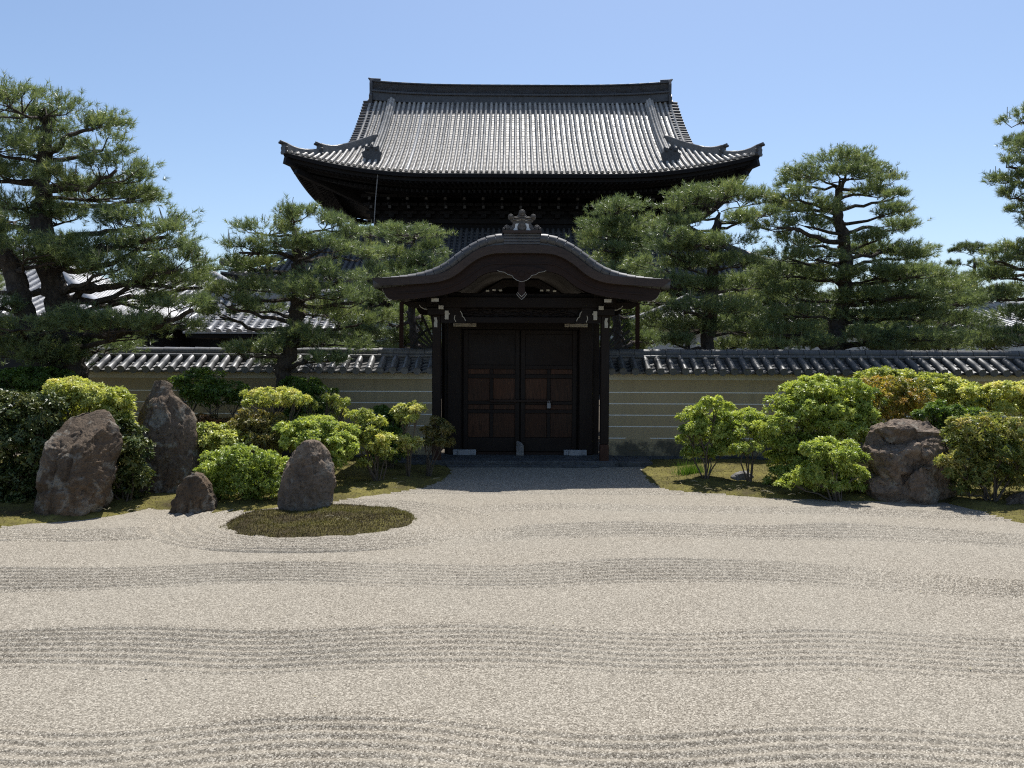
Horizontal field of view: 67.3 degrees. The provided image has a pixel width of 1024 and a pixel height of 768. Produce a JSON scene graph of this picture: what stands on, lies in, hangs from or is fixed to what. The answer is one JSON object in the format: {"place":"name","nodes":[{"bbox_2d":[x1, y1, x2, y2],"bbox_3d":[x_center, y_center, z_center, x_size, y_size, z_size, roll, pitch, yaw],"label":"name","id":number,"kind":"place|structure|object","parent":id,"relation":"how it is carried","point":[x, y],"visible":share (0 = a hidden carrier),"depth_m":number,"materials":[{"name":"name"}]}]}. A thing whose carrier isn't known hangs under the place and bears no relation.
{"place":"outdoors","nodes":[
{"label":"outdoors","id":0,"kind":"place"},
{"bbox_2d":[0,455,451,527],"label":"moss ground","id":1,"kind":"structure","parent":0,"point":[273,501],"depth_m":10.71,"materials":[{"name":"green plant"}]},
{"bbox_2d":[0,388,71,503],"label":"shrub","id":2,"kind":"object","parent":1,"relation":"on","point":[25,432],"visible":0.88,"depth_m":10.07,"materials":[{"name":"green plant"}]},
{"bbox_2d":[0,365,79,406],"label":"shrub","id":3,"kind":"object","parent":1,"relation":"on","point":[14,378],"visible":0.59,"depth_m":12.27,"materials":[{"name":"green plant"}]},
{"bbox_2d":[0,204,116,434],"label":"pine tree","id":4,"kind":"object","parent":1,"relation":"on","point":[26,331],"visible":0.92,"depth_m":12.43,"materials":[{"name":"green plant"}]},
{"bbox_2d":[34,409,122,515],"bbox_3d":[-5.609,1.250,9.812,1.192,1.827,0.783,0,2,0],"label":"rock","id":5,"kind":"object","parent":1,"relation":"on","point":[77,471],"visible":0.82,"depth_m":9.61,"materials":[{"name":"grey stone"}]},
{"bbox_2d":[37,375,137,427],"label":"shrub","id":6,"kind":"object","parent":1,"relation":"on","point":[89,396],"visible":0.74,"depth_m":10.61,"materials":[{"name":"green plant"}]},
{"bbox_2d":[0,68,230,427],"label":"pine tree","id":7,"kind":"object","parent":1,"relation":"on","point":[43,208],"visible":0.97,"depth_m":12.83,"materials":[{"name":"green plant"}]},
{"bbox_2d":[112,418,156,500],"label":"shrub","id":8,"kind":"object","parent":1,"relation":"on","point":[128,475],"visible":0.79,"depth_m":10.35,"materials":[{"name":"green plant"}]},
{"bbox_2d":[134,380,200,493],"bbox_3d":[-5.033,1.020,11.174,0.962,2.158,0.723,0,2,0],"label":"rock","id":9,"kind":"object","parent":1,"relation":"on","point":[167,418],"visible":0.53,"depth_m":10.99,"materials":[{"name":"grey stone"}]},
{"bbox_2d":[167,366,250,459],"bbox_3d":[-5.316,0.605,13.656,1.504,1.864,1.024,1,2,32],"label":"shrub","id":10,"kind":"object","parent":1,"relation":"on","point":[209,391],"visible":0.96,"depth_m":13.52,"materials":[{"name":"green plant"}]},
{"bbox_2d":[195,411,237,463],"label":"shrub","id":11,"kind":"object","parent":1,"relation":"on","point":[203,417],"visible":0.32,"depth_m":12.91,"materials":[{"name":"green plant"}]},
{"bbox_2d":[196,421,252,473],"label":"shrub","id":12,"kind":"object","parent":1,"relation":"on","point":[209,433],"visible":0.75,"depth_m":11.26,"materials":[{"name":"green plant"}]},
{"bbox_2d":[192,442,289,499],"bbox_3d":[-3.708,1.218,10.730,1.471,0.861,1.165,0,2,0],"label":"shrub","id":13,"kind":"object","parent":1,"relation":"on","point":[236,463],"visible":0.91,"depth_m":10.44,"materials":[{"name":"green plant"}]},
{"bbox_2d":[225,407,293,476],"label":"shrub","id":14,"kind":"object","parent":1,"relation":"on","point":[258,426],"visible":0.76,"depth_m":11.55,"materials":[{"name":"green plant"}]},
{"bbox_2d":[239,385,312,474],"bbox_3d":[-3.681,0.807,11.945,1.237,1.589,0.720,1,2,23],"label":"shrub","id":15,"kind":"object","parent":1,"relation":"on","point":[267,397],"visible":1,"depth_m":11.84,"materials":[{"name":"green plant"}]},
{"bbox_2d":[192,193,385,458],"bbox_3d":[-4.209,-0.850,14.237,3.845,5.212,2.706,0,2,0],"label":"pine tree","id":16,"kind":"object","parent":1,"relation":"on","point":[295,286],"visible":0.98,"depth_m":14.06,"materials":[{"name":"green plant"}]},
{"bbox_2d":[274,376,339,425],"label":"shrub","id":17,"kind":"object","parent":1,"relation":"on","point":[312,386],"visible":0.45,"depth_m":13.85,"materials":[{"name":"green plant"}]},
{"bbox_2d":[271,414,360,473],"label":"shrub","id":18,"kind":"object","parent":1,"relation":"on","point":[317,427],"visible":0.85,"depth_m":11.41,"materials":[{"name":"green plant"}]},
{"bbox_2d":[300,393,351,422],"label":"shrub","id":19,"kind":"object","parent":1,"relation":"on","point":[333,400],"visible":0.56,"depth_m":12.91,"materials":[{"name":"green plant"}]},
{"bbox_2d":[344,407,398,480],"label":"shrub","id":20,"kind":"object","parent":1,"relation":"on","point":[379,442],"visible":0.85,"depth_m":12.01,"materials":[{"name":"green plant"}]},
{"bbox_2d":[366,404,409,467],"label":"shrub","id":21,"kind":"object","parent":1,"relation":"on","point":[383,410],"visible":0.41,"depth_m":13.22,"materials":[{"name":"green plant"}]},
{"bbox_2d":[388,400,427,476],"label":"shrub","id":22,"kind":"object","parent":1,"relation":"on","point":[407,445],"visible":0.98,"depth_m":12.38,"materials":[{"name":"green plant"}]},
{"bbox_2d":[418,415,456,476],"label":"shrub","id":23,"kind":"object","parent":1,"relation":"on","point":[442,431],"visible":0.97,"depth_m":12.90,"materials":[{"name":"green plant"}]},
{"bbox_2d":[8,393,599,455],"bbox_3d":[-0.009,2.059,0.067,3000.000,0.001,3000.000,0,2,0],"label":"ground","id":24,"kind":"structure","parent":0,"point":[443,451],"depth_m":23.80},
{"bbox_2d":[0,245,190,418],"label":"temple building","id":25,"kind":"structure","parent":24,"relation":"on","point":[35,283],"depth_m":23.14,"materials":[{"name":"tile"}]},
{"bbox_2d":[134,271,341,346],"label":"temple building","id":26,"kind":"structure","parent":24,"relation":"on","point":[189,342],"depth_m":26.37,"materials":[{"name":"tile"}]},
{"bbox_2d":[84,347,431,456],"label":"garden wall","id":27,"kind":"structure","parent":24,"relation":"on","point":[388,377],"depth_m":15.16,"materials":[{"name":"paint"}]},
{"bbox_2d":[183,289,357,347],"bbox_3d":[-6.347,-0.666,21.167,3.900,3.900,3.647,0,2,0],"label":"roofed passage","id":28,"kind":"object","parent":24,"relation":"on","point":[221,330],"visible":0.23,"depth_m":19.85,"materials":[{"name":"tile"}]},
{"bbox_2d":[324,219,404,347],"bbox_3d":[-3.553,-1.219,18.861,2.091,5.421,3.956,0,2,0],"label":"pine tree","id":29,"kind":"object","parent":24,"relation":"on","point":[372,266],"visible":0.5,"depth_m":18.01,"materials":[{"name":"green plant"}]},
{"bbox_2d":[363,219,458,347],"bbox_3d":[-3.003,-1.440,21.295,3.337,5.739,5.141,0,2,0],"label":"pine tree","id":30,"kind":"object","parent":24,"relation":"on","point":[413,259],"visible":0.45,"depth_m":20.04,"materials":[{"name":"green plant"}]},
{"bbox_2d":[219,78,821,392],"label":"temple hall","id":31,"kind":"structure","parent":24,"relation":"on","point":[471,163],"depth_m":48.25,"materials":[{"name":"grey tile"}]},
{"bbox_2d":[372,209,671,460],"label":"temple gate","id":32,"kind":"structure","parent":24,"relation":"on","point":[522,309],"depth_m":15.06,"materials":[{"name":"wood"}]},
{"bbox_2d":[463,330,519,451],"bbox_3d":[-0.407,0.134,15.207,1.108,2.400,0.070,0,2,0],"label":"door","id":33,"kind":"structure","parent":32,"relation":"in","point":[484,351],"depth_m":15.19,"materials":[{"name":"brown wood"}]},
{"bbox_2d":[520,330,576,451],"bbox_3d":[0.725,0.139,15.207,1.108,2.400,0.070,0,2,0],"label":"door","id":34,"kind":"structure","parent":32,"relation":"in","point":[544,352],"depth_m":15.19,"materials":[{"name":"brown wood"}]},
{"bbox_2d":[565,191,670,348],"bbox_3d":[3.095,-1.763,21.326,3.263,6.391,4.899,1,2,31],"label":"pine tree","id":35,"kind":"object","parent":24,"relation":"on","point":[620,245],"visible":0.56,"depth_m":19.99,"materials":[{"name":"green plant"}]},
{"bbox_2d":[616,175,794,349],"bbox_3d":[4.309,-1.472,16.816,4.130,6.192,3.167,0,2,0],"label":"pine tree","id":36,"kind":"object","parent":24,"relation":"on","point":[712,282],"visible":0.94,"depth_m":16.61,"materials":[{"name":"green plant"}]},
{"bbox_2d":[626,293,901,349],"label":"storehouse","id":37,"kind":"structure","parent":24,"relation":"on","point":[666,346],"depth_m":29.87,"materials":[{"name":"tile"}]},
{"bbox_2d":[693,257,854,349],"bbox_3d":[7.405,-1.203,22.157,5.065,5.377,3.241,0,2,0],"label":"pine tree","id":38,"kind":"object","parent":24,"relation":"on","point":[751,293],"visible":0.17,"depth_m":21.89,"materials":[{"name":"green plant"}]},
{"bbox_2d":[608,349,1023,459],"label":"garden wall","id":39,"kind":"structure","parent":24,"relation":"on","point":[652,392],"depth_m":15.16,"materials":[{"name":"paint"}]},
{"bbox_2d":[738,141,1003,350],"bbox_3d":[7.840,-1.853,16.846,6.257,7.071,3.294,0,2,0],"label":"pine tree","id":40,"kind":"object","parent":24,"relation":"on","point":[841,314],"visible":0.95,"depth_m":16.66,"materials":[{"name":"green plant"}]},
{"bbox_2d":[846,259,1006,349],"bbox_3d":[11.226,-1.028,21.293,5.045,4.999,3.442,0,2,0],"label":"pine tree","id":41,"kind":"object","parent":24,"relation":"on","point":[880,324],"visible":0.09,"depth_m":21.09,"materials":[{"name":"green plant"}]},
{"bbox_2d":[905,302,1023,350],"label":"storehouse","id":42,"kind":"structure","parent":24,"relation":"on","point":[995,305],"depth_m":32.80,"materials":[{"name":"tile"}]},
{"bbox_2d":[943,238,1009,302],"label":"pine tree","id":43,"kind":"object","parent":24,"relation":"on","point":[971,247],"visible":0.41,"depth_m":35.64,"materials":[{"name":"green plant"}]},
{"bbox_2d":[965,101,1023,350],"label":"pine tree","id":44,"kind":"object","parent":24,"relation":"on","point":[1002,268],"visible":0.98,"depth_m":16.50,"materials":[{"name":"green plant"}]},
{"bbox_2d":[0,467,1023,767],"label":"gravel","id":45,"kind":"structure","parent":0,"point":[616,617],"depth_m":5.55,"materials":[{"name":"grey gravel"}]},
{"bbox_2d":[169,472,217,513],"bbox_3d":[-4.136,1.594,10.038,0.644,0.898,0.488,0,2,0],"label":"rock","id":46,"kind":"object","parent":45,"relation":"on","point":[195,493],"visible":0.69,"depth_m":9.88,"materials":[{"name":"grey stone"}]},
{"bbox_2d":[218,503,416,537],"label":"moss island","id":47,"kind":"structure","parent":45,"relation":"on","point":[279,523],"depth_m":9.15,"materials":[{"name":"green plant"}]},
{"bbox_2d":[277,439,335,511],"bbox_3d":[-2.685,1.412,10.115,0.740,1.369,0.538,0,2,0],"label":"rock","id":48,"kind":"object","parent":47,"relation":"on","point":[308,480],"visible":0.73,"depth_m":9.94,"materials":[{"name":"grey stone"}]},
{"bbox_2d":[81,477,1022,696],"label":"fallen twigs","id":49,"kind":"object","parent":45,"relation":"on","point":[488,515],"visible":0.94,"depth_m":11.09,"materials":[{"name":"brown wood"}]},
{"bbox_2d":[0,0,1023,310],"label":"sky","id":50,"kind":"structure","parent":0,"point":[212,88],"materials":[{"name":"blue"}]},
{"bbox_2d":[394,453,652,467],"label":"stone paving","id":51,"kind":"structure","parent":0,"point":[551,461],"depth_m":14.28,"materials":[{"name":"grey stone"}]},
{"bbox_2d":[516,441,523,455],"bbox_3d":[0.155,1.259,15.039,0.150,0.284,0.120,0,2,0],"label":"stop stone","id":52,"kind":"object","parent":51,"relation":"on","point":[519,449],"visible":1,"depth_m":14.98,"materials":[{"name":"grey stone"}]},
{"bbox_2d":[641,458,1023,522],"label":"moss ground","id":53,"kind":"structure","parent":0,"point":[755,492],"depth_m":11.70,"materials":[{"name":"green plant"}]},
{"bbox_2d":[669,459,715,475],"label":"grass tuft","id":54,"kind":"object","parent":53,"relation":"on","point":[691,469],"visible":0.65,"depth_m":12.94,"materials":[{"name":"green plant"}]},
{"bbox_2d":[674,395,743,478],"bbox_3d":[3.210,0.879,12.449,1.160,1.475,0.833,0,2,0],"label":"shrub","id":55,"kind":"object","parent":53,"relation":"on","point":[696,428],"visible":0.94,"depth_m":12.31,"materials":[{"name":"green plant"}]},
{"bbox_2d":[730,471,753,479],"bbox_3d":[3.737,1.629,12.480,0.389,0.444,0.268,0,2,0],"label":"rock","id":56,"kind":"object","parent":53,"relation":"on","point":[739,475],"visible":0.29,"depth_m":12.39,"materials":[{"name":"stone"}]},
{"bbox_2d":[722,406,779,481],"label":"shrub","id":57,"kind":"object","parent":53,"relation":"on","point":[750,415],"visible":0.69,"depth_m":12.11,"materials":[{"name":"green plant"}]},
{"bbox_2d":[751,373,883,483],"bbox_3d":[4.751,0.727,12.036,2.160,1.827,1.215,0,2,0],"label":"shrub","id":58,"kind":"object","parent":53,"relation":"on","point":[801,395],"visible":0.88,"depth_m":11.79,"materials":[{"name":"green plant"}]},
{"bbox_2d":[772,435,872,501],"bbox_3d":[4.490,1.198,11.150,1.354,0.943,0.891,1,2,24],"label":"shrub","id":59,"kind":"object","parent":53,"relation":"on","point":[828,454],"visible":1,"depth_m":10.95,"materials":[{"name":"green plant"}]},
{"bbox_2d":[861,374,936,422],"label":"shrub","id":60,"kind":"object","parent":53,"relation":"on","point":[898,396],"visible":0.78,"depth_m":12.26,"materials":[{"name":"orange plant"}]},
{"bbox_2d":[857,418,956,504],"bbox_3d":[5.752,1.317,11.220,1.326,1.613,1.167,0,2,0],"label":"rock","id":61,"kind":"object","parent":53,"relation":"on","point":[903,453],"visible":0.85,"depth_m":10.91,"materials":[{"name":"grey stone"}]},
{"bbox_2d":[852,365,988,435],"bbox_3d":[7.158,0.637,13.436,2.414,1.931,1.225,0,2,0],"label":"shrub","id":62,"kind":"object","parent":53,"relation":"on","point":[944,386],"visible":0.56,"depth_m":13.30,"materials":[{"name":"green plant"}]},
{"bbox_2d":[910,399,986,486],"bbox_3d":[6.633,0.937,11.675,1.096,1.435,0.656,1,2,23],"label":"shrub","id":63,"kind":"object","parent":53,"relation":"on","point":[939,411],"visible":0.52,"depth_m":11.60,"materials":[{"name":"green plant"}]},
{"bbox_2d":[934,411,1023,501],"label":"shrub","id":64,"kind":"object","parent":53,"relation":"on","point":[1003,445],"visible":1,"depth_m":10.58,"materials":[{"name":"green plant"}]},
{"bbox_2d":[956,380,1023,417],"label":"shrub","id":65,"kind":"object","parent":53,"relation":"on","point":[996,398],"visible":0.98,"depth_m":12.34,"materials":[{"name":"green plant"}]},
{"bbox_2d":[1005,492,1023,504],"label":"rock","id":66,"kind":"object","parent":53,"relation":"on","point":[1016,498],"visible":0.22,"depth_m":10.55,"materials":[{"name":"grey stone"}]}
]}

